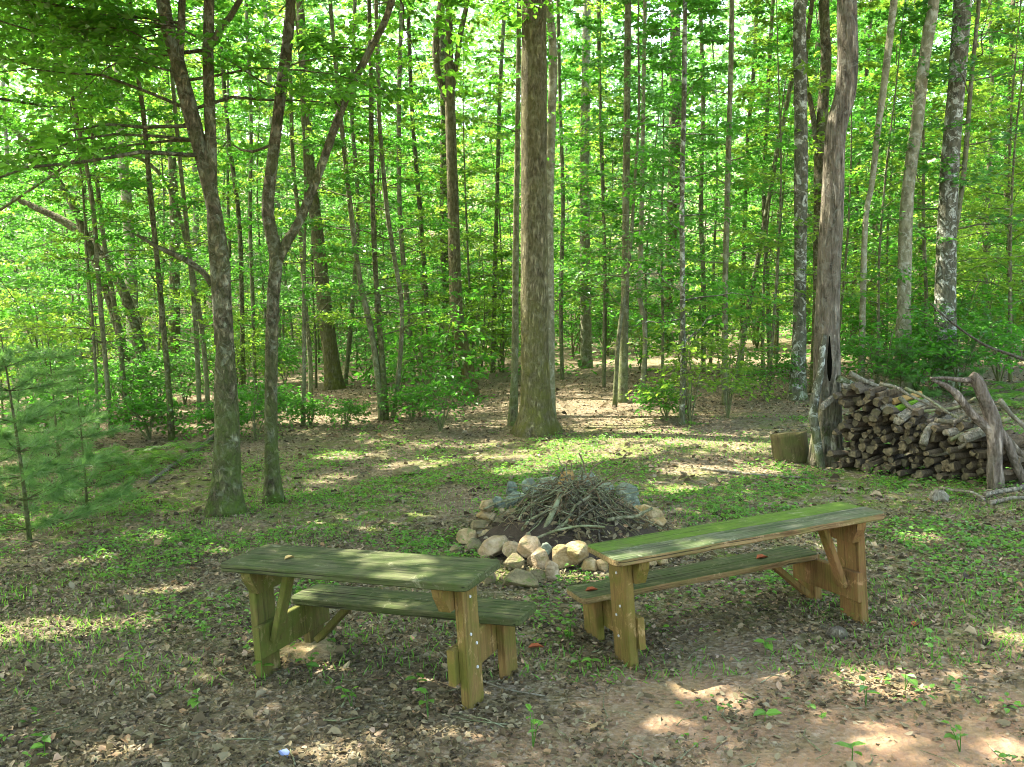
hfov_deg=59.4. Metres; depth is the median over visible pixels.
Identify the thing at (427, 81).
sapling
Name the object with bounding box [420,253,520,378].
shrub
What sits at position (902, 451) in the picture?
split log
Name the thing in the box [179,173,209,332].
sapling
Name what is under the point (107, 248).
sapling
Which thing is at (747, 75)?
sapling
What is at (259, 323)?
shrub
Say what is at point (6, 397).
pine sapling
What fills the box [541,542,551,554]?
stone
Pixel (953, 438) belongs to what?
branch
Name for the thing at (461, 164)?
sapling
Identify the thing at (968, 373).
pine sapling
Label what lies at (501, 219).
sapling
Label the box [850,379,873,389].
split log
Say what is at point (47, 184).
sapling
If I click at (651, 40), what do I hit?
sky
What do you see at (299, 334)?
shrub
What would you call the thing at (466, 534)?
stone
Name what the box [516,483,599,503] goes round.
stick
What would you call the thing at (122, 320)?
shrub
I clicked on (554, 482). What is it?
stick
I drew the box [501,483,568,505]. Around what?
stick
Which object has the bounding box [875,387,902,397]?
split log
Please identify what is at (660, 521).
stone
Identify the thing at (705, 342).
shrub
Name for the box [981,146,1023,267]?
sapling
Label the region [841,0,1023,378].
sapling
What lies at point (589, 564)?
stone
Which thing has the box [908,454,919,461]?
split log
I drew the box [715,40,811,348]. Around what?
sapling
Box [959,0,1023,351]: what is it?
sapling
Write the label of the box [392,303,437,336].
shrub
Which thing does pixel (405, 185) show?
sapling
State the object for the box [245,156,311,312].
sapling
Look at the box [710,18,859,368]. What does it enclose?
sapling
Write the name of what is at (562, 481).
stick
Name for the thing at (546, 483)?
stick
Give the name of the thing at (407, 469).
stone
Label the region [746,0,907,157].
forest tree
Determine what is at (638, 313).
shrub
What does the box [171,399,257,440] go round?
shrub
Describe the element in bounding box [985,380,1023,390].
fern
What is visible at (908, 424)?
split log
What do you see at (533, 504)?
stick
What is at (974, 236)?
sapling
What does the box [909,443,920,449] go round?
split log
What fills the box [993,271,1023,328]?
shrub
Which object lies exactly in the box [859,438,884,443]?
split log
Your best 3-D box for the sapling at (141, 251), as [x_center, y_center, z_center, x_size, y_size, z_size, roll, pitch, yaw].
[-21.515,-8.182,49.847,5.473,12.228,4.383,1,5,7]
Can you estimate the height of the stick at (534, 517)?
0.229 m
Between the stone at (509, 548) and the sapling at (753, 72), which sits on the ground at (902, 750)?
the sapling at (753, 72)
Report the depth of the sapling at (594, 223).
46.54 m
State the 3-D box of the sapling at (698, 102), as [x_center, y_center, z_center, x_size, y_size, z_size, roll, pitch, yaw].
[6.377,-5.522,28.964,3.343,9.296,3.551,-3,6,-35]
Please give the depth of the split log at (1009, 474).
9.45 m
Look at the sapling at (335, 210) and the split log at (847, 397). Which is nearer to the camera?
the split log at (847, 397)
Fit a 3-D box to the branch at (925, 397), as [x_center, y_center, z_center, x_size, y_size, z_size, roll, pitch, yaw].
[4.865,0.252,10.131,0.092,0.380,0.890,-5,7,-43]
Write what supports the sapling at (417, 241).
on the ground at (902, 750)
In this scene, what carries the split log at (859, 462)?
on the split log
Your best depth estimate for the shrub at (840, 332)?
29.34 m
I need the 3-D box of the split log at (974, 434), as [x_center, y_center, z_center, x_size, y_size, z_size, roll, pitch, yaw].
[5.016,0.544,9.690,0.364,0.103,0.141,-18,8,-10]
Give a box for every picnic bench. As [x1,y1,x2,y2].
[220,544,535,709]
[567,502,883,669]
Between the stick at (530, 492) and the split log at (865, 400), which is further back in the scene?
the split log at (865, 400)
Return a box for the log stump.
[770,431,808,463]
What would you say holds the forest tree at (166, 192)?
on the ground at (902, 750)
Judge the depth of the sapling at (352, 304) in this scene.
24.59 m
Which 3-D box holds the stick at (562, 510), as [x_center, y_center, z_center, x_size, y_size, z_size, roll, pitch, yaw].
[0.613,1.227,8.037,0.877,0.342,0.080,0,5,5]
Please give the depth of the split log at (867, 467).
10.55 m
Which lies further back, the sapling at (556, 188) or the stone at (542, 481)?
the sapling at (556, 188)
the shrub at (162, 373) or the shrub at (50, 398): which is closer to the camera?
the shrub at (50, 398)
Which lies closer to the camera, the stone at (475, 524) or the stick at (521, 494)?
the stick at (521, 494)
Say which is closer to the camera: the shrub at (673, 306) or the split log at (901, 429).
the split log at (901, 429)
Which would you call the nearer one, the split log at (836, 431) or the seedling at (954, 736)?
the seedling at (954, 736)
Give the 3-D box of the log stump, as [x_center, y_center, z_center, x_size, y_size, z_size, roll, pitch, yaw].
[3.613,0.844,11.644,0.462,0.410,0.466,-6,-3,-22]
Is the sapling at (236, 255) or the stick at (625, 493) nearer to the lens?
the stick at (625, 493)
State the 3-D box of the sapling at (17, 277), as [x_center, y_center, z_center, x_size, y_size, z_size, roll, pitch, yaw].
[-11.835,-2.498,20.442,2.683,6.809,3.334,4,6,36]
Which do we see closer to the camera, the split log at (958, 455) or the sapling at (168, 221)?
the split log at (958, 455)
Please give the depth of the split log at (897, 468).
10.48 m
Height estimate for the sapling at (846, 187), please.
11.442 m
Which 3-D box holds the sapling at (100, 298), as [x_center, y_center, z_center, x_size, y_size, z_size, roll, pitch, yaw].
[-7.570,-4.305,16.419,3.058,10.850,2.909,-4,6,-39]
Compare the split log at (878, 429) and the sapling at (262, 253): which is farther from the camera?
the sapling at (262, 253)
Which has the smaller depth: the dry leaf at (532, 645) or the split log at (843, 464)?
the dry leaf at (532, 645)
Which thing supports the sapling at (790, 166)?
on the ground at (902, 750)
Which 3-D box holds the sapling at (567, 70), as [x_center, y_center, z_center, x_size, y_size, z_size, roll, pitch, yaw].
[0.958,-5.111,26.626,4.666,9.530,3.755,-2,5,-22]
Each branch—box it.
[148,434,213,483]
[699,467,799,477]
[879,382,930,405]
[898,396,949,414]
[904,387,974,423]
[919,400,957,446]
[924,397,975,412]
[929,302,1023,360]
[929,442,968,456]
[934,411,982,423]
[939,486,985,500]
[949,417,1010,441]
[982,484,1023,497]
[987,496,1023,504]
[997,398,1023,428]
[1006,432,1023,457]
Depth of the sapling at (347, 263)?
40.25 m
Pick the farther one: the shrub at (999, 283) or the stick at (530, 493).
the shrub at (999, 283)
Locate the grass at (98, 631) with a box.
[0,425,1023,700]
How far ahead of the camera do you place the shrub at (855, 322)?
20.04 m
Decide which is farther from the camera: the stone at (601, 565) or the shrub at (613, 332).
the shrub at (613, 332)
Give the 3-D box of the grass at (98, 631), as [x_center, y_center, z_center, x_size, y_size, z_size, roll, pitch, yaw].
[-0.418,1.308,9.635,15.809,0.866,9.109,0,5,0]
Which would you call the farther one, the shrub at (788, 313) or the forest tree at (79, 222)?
the shrub at (788, 313)
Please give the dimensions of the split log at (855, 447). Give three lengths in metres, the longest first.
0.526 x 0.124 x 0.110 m
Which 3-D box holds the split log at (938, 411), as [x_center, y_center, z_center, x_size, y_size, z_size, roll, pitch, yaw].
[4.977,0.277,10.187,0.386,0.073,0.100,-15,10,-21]
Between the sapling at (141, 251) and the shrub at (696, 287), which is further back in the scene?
the sapling at (141, 251)
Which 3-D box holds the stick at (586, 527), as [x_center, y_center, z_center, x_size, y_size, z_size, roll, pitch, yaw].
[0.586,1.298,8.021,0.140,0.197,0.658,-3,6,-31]
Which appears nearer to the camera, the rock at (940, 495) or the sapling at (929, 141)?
the rock at (940, 495)
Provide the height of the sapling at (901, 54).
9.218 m
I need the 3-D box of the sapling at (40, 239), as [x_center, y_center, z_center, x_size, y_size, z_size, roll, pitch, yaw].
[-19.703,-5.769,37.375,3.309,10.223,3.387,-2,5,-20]
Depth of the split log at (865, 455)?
10.70 m
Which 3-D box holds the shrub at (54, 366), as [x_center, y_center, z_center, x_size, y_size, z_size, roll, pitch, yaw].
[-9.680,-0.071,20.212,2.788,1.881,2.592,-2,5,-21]
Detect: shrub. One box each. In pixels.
[0,271,114,388]
[0,305,32,344]
[0,332,87,404]
[0,387,105,458]
[11,339,129,408]
[20,295,109,357]
[57,314,109,366]
[63,306,125,373]
[69,338,178,424]
[90,297,179,362]
[92,340,213,417]
[94,294,153,334]
[96,389,200,439]
[115,331,237,404]
[148,330,190,356]
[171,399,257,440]
[181,329,251,374]
[185,326,264,368]
[191,315,291,389]
[200,303,283,385]
[203,363,316,440]
[232,280,312,336]
[236,299,296,337]
[238,381,310,423]
[245,326,301,370]
[251,333,314,383]
[279,393,337,424]
[285,303,320,345]
[294,325,345,349]
[313,316,416,375]
[319,398,373,431]
[341,310,384,343]
[350,286,497,400]
[353,334,454,396]
[373,381,448,421]
[383,289,441,343]
[387,346,494,431]
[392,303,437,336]
[419,290,505,376]
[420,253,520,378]
[466,295,507,331]
[467,315,520,361]
[470,308,520,371]
[520,286,578,333]
[554,283,639,357]
[568,285,620,336]
[574,310,638,351]
[598,298,679,369]
[610,282,678,339]
[620,305,754,421]
[629,288,757,367]
[629,289,698,321]
[630,380,701,419]
[667,313,791,417]
[673,244,762,345]
[715,256,793,348]
[729,273,791,344]
[732,334,812,399]
[784,299,792,322]
[806,239,895,342]
[806,290,893,344]
[806,295,857,343]
[806,309,953,390]
[840,282,961,374]
[849,258,915,335]
[865,305,971,390]
[867,264,993,363]
[868,262,1021,347]
[886,298,1023,393]
[956,283,1022,319]
[957,267,1023,346]
[957,294,1023,380]
[965,268,1023,317]
[971,267,1022,308]
[978,275,1023,340]
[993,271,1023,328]
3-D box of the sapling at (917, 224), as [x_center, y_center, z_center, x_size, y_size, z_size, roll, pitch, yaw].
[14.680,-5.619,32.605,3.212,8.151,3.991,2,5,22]
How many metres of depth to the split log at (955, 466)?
9.89 m
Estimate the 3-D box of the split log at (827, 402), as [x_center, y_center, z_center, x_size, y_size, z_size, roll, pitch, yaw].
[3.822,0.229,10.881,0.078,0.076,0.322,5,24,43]
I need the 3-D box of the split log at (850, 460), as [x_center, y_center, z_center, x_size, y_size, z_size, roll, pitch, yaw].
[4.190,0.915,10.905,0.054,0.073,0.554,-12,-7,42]
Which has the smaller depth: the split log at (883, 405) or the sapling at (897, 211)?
the split log at (883, 405)
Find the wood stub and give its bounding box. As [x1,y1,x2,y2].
[557,470,573,495]
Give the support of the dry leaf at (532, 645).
on the ground at (902, 750)
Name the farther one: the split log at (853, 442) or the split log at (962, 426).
the split log at (853, 442)
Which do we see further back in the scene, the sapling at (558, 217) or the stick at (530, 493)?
the sapling at (558, 217)
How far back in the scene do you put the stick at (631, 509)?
8.31 m
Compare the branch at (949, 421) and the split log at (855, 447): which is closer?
the branch at (949, 421)
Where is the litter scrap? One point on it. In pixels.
(286, 751)
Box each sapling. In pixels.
[0,0,208,420]
[0,0,298,440]
[0,11,213,431]
[0,59,37,344]
[0,67,66,299]
[0,86,48,343]
[0,101,27,326]
[0,119,52,302]
[0,120,46,337]
[0,152,210,420]
[0,160,39,310]
[0,181,59,322]
[0,183,28,350]
[0,183,82,417]
[0,218,32,344]
[0,334,116,475]
[0,335,147,539]
[0,338,58,490]
[2,126,71,329]
[2,203,50,333]
[3,167,94,342]
[4,57,155,383]
[5,81,124,353]
[6,121,106,334]
[7,5,186,437]
[8,180,85,351]
[18,387,152,509]
[20,162,66,317]
[22,1,161,409]
[25,133,158,373]
[26,53,87,341]
[29,84,102,340]
[34,184,95,314]
[53,136,140,358]
[64,183,149,332]
[70,116,166,336]
[81,61,189,348]
[82,170,152,302]
[91,118,202,323]
[94,0,257,424]
[94,160,153,314]
[101,98,157,322]
[105,157,185,348]
[107,37,209,378]
[112,132,167,318]
[113,69,187,354]
[113,148,164,294]
[138,130,210,303]
[140,0,302,282]
[142,124,209,314]
[149,128,246,330]
[149,216,211,331]
[164,24,266,362]
[168,129,263,316]
[176,0,301,392]
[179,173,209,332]
[181,110,247,297]
[181,151,247,345]
[199,106,249,286]
[200,32,314,331]
[204,140,262,306]
[206,134,311,332]
[220,143,267,324]
[230,0,387,425]
[231,42,341,352]
[232,151,309,318]
[235,0,373,411]
[235,203,287,349]
[241,74,322,358]
[242,51,396,387]
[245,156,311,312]
[258,108,374,362]
[276,0,464,420]
[281,107,347,312]
[282,133,370,314]
[283,129,337,352]
[284,197,316,321]
[286,0,475,344]
[294,104,387,353]
[301,108,366,338]
[305,0,468,419]
[306,0,471,417]
[306,103,400,368]
[306,170,373,344]
[308,181,351,306]
[310,0,410,384]
[324,194,355,328]
[328,163,397,358]
[329,77,420,304]
[334,182,393,339]
[335,84,430,343]
[336,85,422,362]
[344,0,448,384]
[346,161,411,318]
[347,187,385,286]
[358,83,477,356]
[360,126,414,328]
[366,73,510,358]
[370,0,501,376]
[370,111,439,291]
[372,148,429,304]
[378,113,465,353]
[386,168,441,314]
[387,158,461,351]
[398,47,508,356]
[400,121,479,292]
[411,11,520,364]
[414,161,486,327]
[433,75,580,372]
[433,113,520,337]
[436,129,498,289]
[441,1,520,372]
[459,118,520,346]
[463,48,618,327]
[463,108,574,319]
[465,116,520,298]
[469,108,520,336]
[470,0,559,425]
[481,136,520,315]
[481,157,520,309]
[486,156,520,304]
[490,104,593,301]
[493,152,556,312]
[498,97,579,309]
[503,4,700,386]
[509,0,621,379]
[510,104,597,294]
[547,28,613,339]
[553,51,622,352]
[554,0,667,349]
[554,0,708,406]
[554,83,631,289]
[554,121,621,300]
[554,173,579,337]
[555,64,630,345]
[556,81,659,318]
[558,128,607,289]
[563,0,714,391]
[566,106,653,355]
[573,0,771,385]
[577,20,723,380]
[578,157,609,316]
[595,0,793,425]
[643,0,800,404]
[643,72,758,352]
[645,0,761,371]
[656,0,776,364]
[669,6,847,377]
[675,160,734,293]
[685,56,771,266]
[688,7,786,360]
[690,163,741,302]
[695,0,892,398]
[698,102,792,327]
[700,0,818,377]
[700,19,849,353]
[708,0,812,369]
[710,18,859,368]
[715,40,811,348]
[716,112,789,276]
[732,77,793,286]
[732,150,791,304]
[737,0,932,314]
[755,0,938,330]
[770,0,876,273]
[773,57,876,281]
[774,125,793,298]
[775,30,847,253]
[779,9,889,265]
[807,0,984,383]
[808,0,982,353]
[809,0,896,345]
[811,7,996,366]
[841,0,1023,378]
[841,52,925,347]
[842,43,900,268]
[843,62,895,257]
[843,116,913,307]
[844,0,1023,243]
[845,15,936,332]
[845,144,936,294]
[857,0,897,381]
[869,339,942,400]
[871,117,941,312]
[872,0,972,306]
[882,23,1018,287]
[882,47,1020,301]
[883,170,937,275]
[885,0,1023,364]
[888,86,993,288]
[897,6,1023,381]
[912,333,989,399]
[916,126,993,286]
[917,0,1023,283]
[925,1,1021,316]
[927,45,1023,285]
[934,127,996,268]
[957,183,994,295]
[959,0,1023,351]
[959,93,1023,308]
[962,0,1023,348]
[963,15,1023,352]
[964,186,1004,289]
[965,51,1023,269]
[969,95,1023,276]
[970,121,1023,277]
[980,121,1023,278]
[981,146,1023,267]
[988,142,1023,281]
[991,121,1023,317]
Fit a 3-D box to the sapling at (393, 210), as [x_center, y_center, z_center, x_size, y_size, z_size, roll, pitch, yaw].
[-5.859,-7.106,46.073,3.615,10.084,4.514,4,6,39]
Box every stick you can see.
[483,488,595,509]
[490,491,550,516]
[498,488,572,525]
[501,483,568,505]
[511,475,543,513]
[511,483,587,487]
[514,481,569,514]
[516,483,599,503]
[517,476,558,506]
[518,498,538,519]
[521,500,560,530]
[524,482,545,524]
[524,488,533,521]
[525,468,536,519]
[527,500,563,534]
[530,477,617,492]
[532,502,599,523]
[534,467,628,511]
[536,466,565,509]
[537,525,604,538]
[544,488,561,526]
[544,505,612,536]
[547,478,618,498]
[548,481,565,512]
[555,495,590,528]
[555,509,582,529]
[558,492,577,522]
[559,470,580,499]
[559,480,601,520]
[560,463,581,514]
[561,461,602,496]
[566,478,641,534]
[568,460,637,512]
[568,499,592,522]
[571,479,629,525]
[572,480,630,501]
[572,482,585,530]
[572,517,598,542]
[573,470,639,521]
[574,459,596,475]
[576,490,622,520]
[577,498,597,518]
[578,453,605,517]
[583,474,636,528]
[591,501,641,519]
[593,468,630,496]
[596,494,651,529]
[596,501,600,541]
[597,490,643,500]
[599,491,626,511]
[599,494,628,515]
[599,495,637,534]
[600,479,647,519]
[606,507,652,521]
[614,500,638,513]
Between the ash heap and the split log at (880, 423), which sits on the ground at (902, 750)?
the ash heap
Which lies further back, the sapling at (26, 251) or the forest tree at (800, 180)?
the sapling at (26, 251)
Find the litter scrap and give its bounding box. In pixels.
[278,748,289,756]
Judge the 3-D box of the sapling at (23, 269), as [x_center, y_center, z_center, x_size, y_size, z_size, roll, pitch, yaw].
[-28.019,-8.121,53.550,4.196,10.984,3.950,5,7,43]
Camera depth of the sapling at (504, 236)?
37.86 m
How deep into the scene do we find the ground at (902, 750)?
6.21 m
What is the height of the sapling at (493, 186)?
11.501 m
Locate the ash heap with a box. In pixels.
[478,498,659,560]
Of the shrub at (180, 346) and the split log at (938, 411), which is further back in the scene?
the shrub at (180, 346)
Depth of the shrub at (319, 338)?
41.40 m
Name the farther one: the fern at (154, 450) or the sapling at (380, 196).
the sapling at (380, 196)
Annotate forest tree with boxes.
[0,0,268,386]
[0,0,679,517]
[0,1,196,103]
[0,1,234,427]
[0,46,156,414]
[0,182,150,401]
[74,0,523,503]
[93,6,264,363]
[95,0,270,372]
[106,42,225,329]
[160,0,363,369]
[194,0,426,390]
[240,0,361,332]
[416,0,556,415]
[432,0,479,396]
[439,0,477,368]
[464,0,598,179]
[509,0,563,436]
[579,0,592,368]
[591,0,716,351]
[618,0,630,402]
[710,0,918,343]
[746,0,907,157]
[786,0,807,400]
[806,0,830,392]
[806,0,858,467]
[854,0,1003,304]
[861,0,1023,246]
[894,0,939,393]
[929,0,971,391]
[962,0,1023,224]
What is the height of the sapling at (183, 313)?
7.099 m
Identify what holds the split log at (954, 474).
on the ground at (902, 750)
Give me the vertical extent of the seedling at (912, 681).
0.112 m
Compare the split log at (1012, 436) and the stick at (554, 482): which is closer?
the stick at (554, 482)
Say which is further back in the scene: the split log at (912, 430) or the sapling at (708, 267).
the sapling at (708, 267)
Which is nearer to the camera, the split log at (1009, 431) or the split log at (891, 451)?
the split log at (1009, 431)
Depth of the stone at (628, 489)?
9.61 m
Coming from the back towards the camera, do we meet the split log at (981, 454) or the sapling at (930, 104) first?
the sapling at (930, 104)
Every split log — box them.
[819,395,834,409]
[826,450,850,457]
[831,461,840,468]
[832,428,845,434]
[833,391,845,398]
[837,423,866,431]
[838,396,856,399]
[838,398,861,407]
[838,461,854,467]
[841,383,850,388]
[842,389,864,395]
[842,418,853,423]
[842,431,847,438]
[842,441,850,447]
[843,414,852,419]
[845,456,861,463]
[847,431,864,440]
[848,450,861,457]
[849,406,860,411]
[849,442,859,449]
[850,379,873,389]
[850,426,872,431]
[850,439,858,446]
[852,419,868,426]
[853,395,864,402]
[854,411,870,420]
[854,456,873,467]
[855,386,873,393]
[857,400,872,405]
[858,443,870,451]
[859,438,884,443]
[861,451,882,458]
[862,405,876,411]
[862,414,870,421]
[862,431,871,437]
[862,463,883,473]
[863,396,872,403]
[865,394,875,399]
[865,453,884,462]
[866,443,882,453]
[868,386,886,392]
[868,414,882,422]
[868,433,877,438]
[868,454,896,466]
[870,406,881,416]
[871,421,892,427]
[871,437,882,444]
[873,394,901,406]
[873,425,890,432]
[873,444,892,449]
[873,466,881,474]
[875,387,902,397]
[876,432,894,436]
[880,403,895,409]
[880,433,902,442]
[880,464,901,472]
[881,396,901,405]
[882,406,902,414]
[882,428,893,433]
[883,414,892,421]
[883,446,905,455]
[884,454,903,463]
[884,457,901,469]
[888,455,894,462]
[889,438,899,445]
[890,454,916,465]
[892,391,921,404]
[893,398,929,424]
[894,397,921,410]
[894,426,905,433]
[897,468,919,476]
[898,442,918,450]
[898,447,908,453]
[901,458,912,466]
[904,420,913,428]
[904,427,920,434]
[905,436,919,443]
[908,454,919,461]
[909,413,928,425]
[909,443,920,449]
[909,449,931,453]
[910,466,934,479]
[911,400,939,415]
[911,463,923,468]
[913,416,925,426]
[913,431,922,437]
[913,454,928,462]
[915,468,936,477]
[919,442,939,449]
[920,423,928,430]
[923,448,943,455]
[923,456,941,466]
[923,463,939,467]
[925,413,944,422]
[929,456,949,463]
[930,424,951,432]
[930,432,947,441]
[934,463,941,472]
[935,403,960,414]
[936,472,952,480]
[939,440,951,447]
[940,445,958,451]
[941,458,958,467]
[942,424,978,435]
[946,446,972,453]
[947,439,957,444]
[947,460,966,471]
[948,471,962,478]
[950,452,975,459]
[956,422,973,430]
[958,427,985,441]
[959,458,978,463]
[961,468,977,472]
[961,473,986,479]
[966,436,986,442]
[966,442,980,447]
[966,461,978,469]
[969,447,986,455]
[974,448,1023,458]
[976,466,986,475]
[977,460,986,467]
[979,441,986,447]
[1003,432,1023,455]
[1003,461,1023,468]
[1003,469,1016,479]
[1006,429,1015,433]
[1008,434,1019,438]
[1018,455,1023,462]
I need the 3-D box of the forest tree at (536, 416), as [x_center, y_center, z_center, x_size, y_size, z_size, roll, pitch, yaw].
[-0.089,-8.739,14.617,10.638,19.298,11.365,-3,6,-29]
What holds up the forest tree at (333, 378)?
on the ground at (902, 750)
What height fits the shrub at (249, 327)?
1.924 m
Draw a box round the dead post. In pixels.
[930,372,1023,489]
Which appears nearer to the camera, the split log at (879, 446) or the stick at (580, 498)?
the stick at (580, 498)
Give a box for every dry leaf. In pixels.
[528,643,543,647]
[585,586,597,590]
[756,554,767,558]
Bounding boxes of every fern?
[68,467,124,478]
[94,446,169,458]
[102,453,151,468]
[104,463,172,477]
[113,453,183,467]
[132,443,198,457]
[144,451,212,462]
[158,440,212,451]
[956,385,1008,392]
[963,389,1023,398]
[976,394,1023,408]
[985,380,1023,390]
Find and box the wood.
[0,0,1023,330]
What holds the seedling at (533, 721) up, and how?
on the ground at (902, 750)
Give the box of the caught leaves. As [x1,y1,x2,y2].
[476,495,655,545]
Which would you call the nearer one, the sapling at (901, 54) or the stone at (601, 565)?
the stone at (601, 565)
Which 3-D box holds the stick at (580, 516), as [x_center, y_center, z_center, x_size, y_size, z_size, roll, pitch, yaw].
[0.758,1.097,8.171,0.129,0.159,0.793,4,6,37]
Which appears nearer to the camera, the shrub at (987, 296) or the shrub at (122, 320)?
the shrub at (987, 296)
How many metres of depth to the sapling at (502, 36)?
26.01 m
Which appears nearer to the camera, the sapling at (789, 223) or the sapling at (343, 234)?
the sapling at (343, 234)
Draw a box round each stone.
[279,636,336,664]
[393,465,420,475]
[449,544,462,552]
[456,528,477,543]
[463,538,481,552]
[471,520,486,530]
[476,511,495,520]
[477,529,488,537]
[478,535,508,558]
[479,499,493,511]
[484,573,495,584]
[492,496,505,507]
[501,553,524,569]
[502,541,522,557]
[503,568,538,587]
[505,491,523,508]
[506,481,517,494]
[517,535,540,557]
[522,478,536,498]
[527,546,549,568]
[529,569,546,582]
[537,476,556,488]
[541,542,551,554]
[545,560,559,580]
[552,544,576,568]
[566,540,588,565]
[577,472,597,484]
[581,557,597,571]
[596,559,607,571]
[598,482,614,497]
[615,482,638,498]
[623,494,640,507]
[638,500,665,520]
[648,517,666,526]
[649,561,656,566]
[657,559,667,565]
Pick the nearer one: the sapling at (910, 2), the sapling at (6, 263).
the sapling at (910, 2)
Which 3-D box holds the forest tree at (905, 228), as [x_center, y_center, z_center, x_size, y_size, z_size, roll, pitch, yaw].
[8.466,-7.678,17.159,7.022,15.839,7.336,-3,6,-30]
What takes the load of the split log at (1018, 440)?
on the dead post
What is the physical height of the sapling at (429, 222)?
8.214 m
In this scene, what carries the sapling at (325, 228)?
on the ground at (902, 750)
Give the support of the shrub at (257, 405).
on the ground at (902, 750)
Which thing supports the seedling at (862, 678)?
on the ground at (902, 750)
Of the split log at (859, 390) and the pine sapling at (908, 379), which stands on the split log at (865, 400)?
the split log at (859, 390)
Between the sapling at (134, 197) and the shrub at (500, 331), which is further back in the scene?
the sapling at (134, 197)
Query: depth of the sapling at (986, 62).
18.39 m
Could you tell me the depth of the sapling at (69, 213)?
46.63 m
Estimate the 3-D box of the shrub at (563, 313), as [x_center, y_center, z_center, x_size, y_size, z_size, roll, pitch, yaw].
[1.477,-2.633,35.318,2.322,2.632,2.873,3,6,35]
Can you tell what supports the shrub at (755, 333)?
on the ground at (902, 750)
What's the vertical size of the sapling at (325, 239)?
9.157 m
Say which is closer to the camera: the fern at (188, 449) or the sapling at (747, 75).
the fern at (188, 449)
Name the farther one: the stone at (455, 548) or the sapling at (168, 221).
the sapling at (168, 221)
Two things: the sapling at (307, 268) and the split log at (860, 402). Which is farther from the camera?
the sapling at (307, 268)
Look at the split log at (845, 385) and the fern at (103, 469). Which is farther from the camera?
the fern at (103, 469)
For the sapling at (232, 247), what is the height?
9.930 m
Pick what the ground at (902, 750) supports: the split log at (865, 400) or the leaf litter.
the leaf litter
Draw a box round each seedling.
[30,733,50,756]
[118,651,137,670]
[187,688,199,711]
[195,620,209,639]
[252,660,273,679]
[294,652,318,677]
[335,686,357,705]
[404,672,426,680]
[414,687,433,720]
[525,704,542,746]
[558,609,576,639]
[581,657,601,665]
[753,708,780,720]
[754,638,776,654]
[833,741,865,760]
[858,675,879,704]
[901,673,917,689]
[924,628,940,662]
[940,720,967,751]
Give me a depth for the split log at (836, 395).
10.78 m
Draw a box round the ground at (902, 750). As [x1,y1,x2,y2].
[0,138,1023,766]
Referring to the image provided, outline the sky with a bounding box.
[1,0,1023,142]
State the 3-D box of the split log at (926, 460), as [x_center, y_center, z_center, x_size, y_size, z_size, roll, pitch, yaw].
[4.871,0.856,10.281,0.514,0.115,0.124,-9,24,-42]
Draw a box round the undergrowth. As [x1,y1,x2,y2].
[0,281,1023,402]
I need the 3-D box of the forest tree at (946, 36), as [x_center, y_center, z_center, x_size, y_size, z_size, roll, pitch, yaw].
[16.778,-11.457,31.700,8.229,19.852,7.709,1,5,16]
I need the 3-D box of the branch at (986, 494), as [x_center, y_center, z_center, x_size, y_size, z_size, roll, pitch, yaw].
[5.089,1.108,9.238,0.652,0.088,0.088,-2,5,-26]
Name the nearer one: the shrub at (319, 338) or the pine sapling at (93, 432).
the pine sapling at (93, 432)
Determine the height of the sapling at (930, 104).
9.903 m
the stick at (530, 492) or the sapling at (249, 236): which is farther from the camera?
the sapling at (249, 236)
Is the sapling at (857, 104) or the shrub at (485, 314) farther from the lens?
the shrub at (485, 314)
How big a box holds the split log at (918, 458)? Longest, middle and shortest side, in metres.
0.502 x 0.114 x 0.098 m
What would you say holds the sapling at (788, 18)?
on the ground at (902, 750)
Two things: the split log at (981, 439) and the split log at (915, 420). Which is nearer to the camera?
the split log at (981, 439)
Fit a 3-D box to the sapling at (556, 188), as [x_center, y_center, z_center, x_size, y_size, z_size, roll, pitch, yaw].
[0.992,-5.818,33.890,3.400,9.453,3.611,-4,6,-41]
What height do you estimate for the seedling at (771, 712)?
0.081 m
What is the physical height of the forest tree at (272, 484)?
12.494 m
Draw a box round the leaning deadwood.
[808,334,826,469]
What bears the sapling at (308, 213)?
on the ground at (902, 750)
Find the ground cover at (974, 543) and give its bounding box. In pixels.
[0,395,1023,766]
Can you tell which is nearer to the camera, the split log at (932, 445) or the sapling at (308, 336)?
the split log at (932, 445)
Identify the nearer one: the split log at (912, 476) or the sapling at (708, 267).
the split log at (912, 476)
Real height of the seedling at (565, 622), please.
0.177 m
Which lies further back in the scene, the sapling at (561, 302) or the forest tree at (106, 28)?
the sapling at (561, 302)
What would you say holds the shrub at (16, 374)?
on the ground at (902, 750)
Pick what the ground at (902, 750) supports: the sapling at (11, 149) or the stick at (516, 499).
the sapling at (11, 149)
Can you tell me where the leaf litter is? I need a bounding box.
[0,356,1023,766]
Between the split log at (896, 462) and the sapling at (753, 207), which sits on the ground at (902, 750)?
the sapling at (753, 207)
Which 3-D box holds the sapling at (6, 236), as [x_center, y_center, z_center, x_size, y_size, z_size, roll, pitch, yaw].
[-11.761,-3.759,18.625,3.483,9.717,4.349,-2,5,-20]
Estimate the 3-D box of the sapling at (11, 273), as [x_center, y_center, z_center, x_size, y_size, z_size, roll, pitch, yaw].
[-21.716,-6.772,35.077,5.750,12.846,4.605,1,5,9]
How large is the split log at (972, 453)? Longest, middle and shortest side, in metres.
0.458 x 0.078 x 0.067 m
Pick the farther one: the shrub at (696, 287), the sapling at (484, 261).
the sapling at (484, 261)

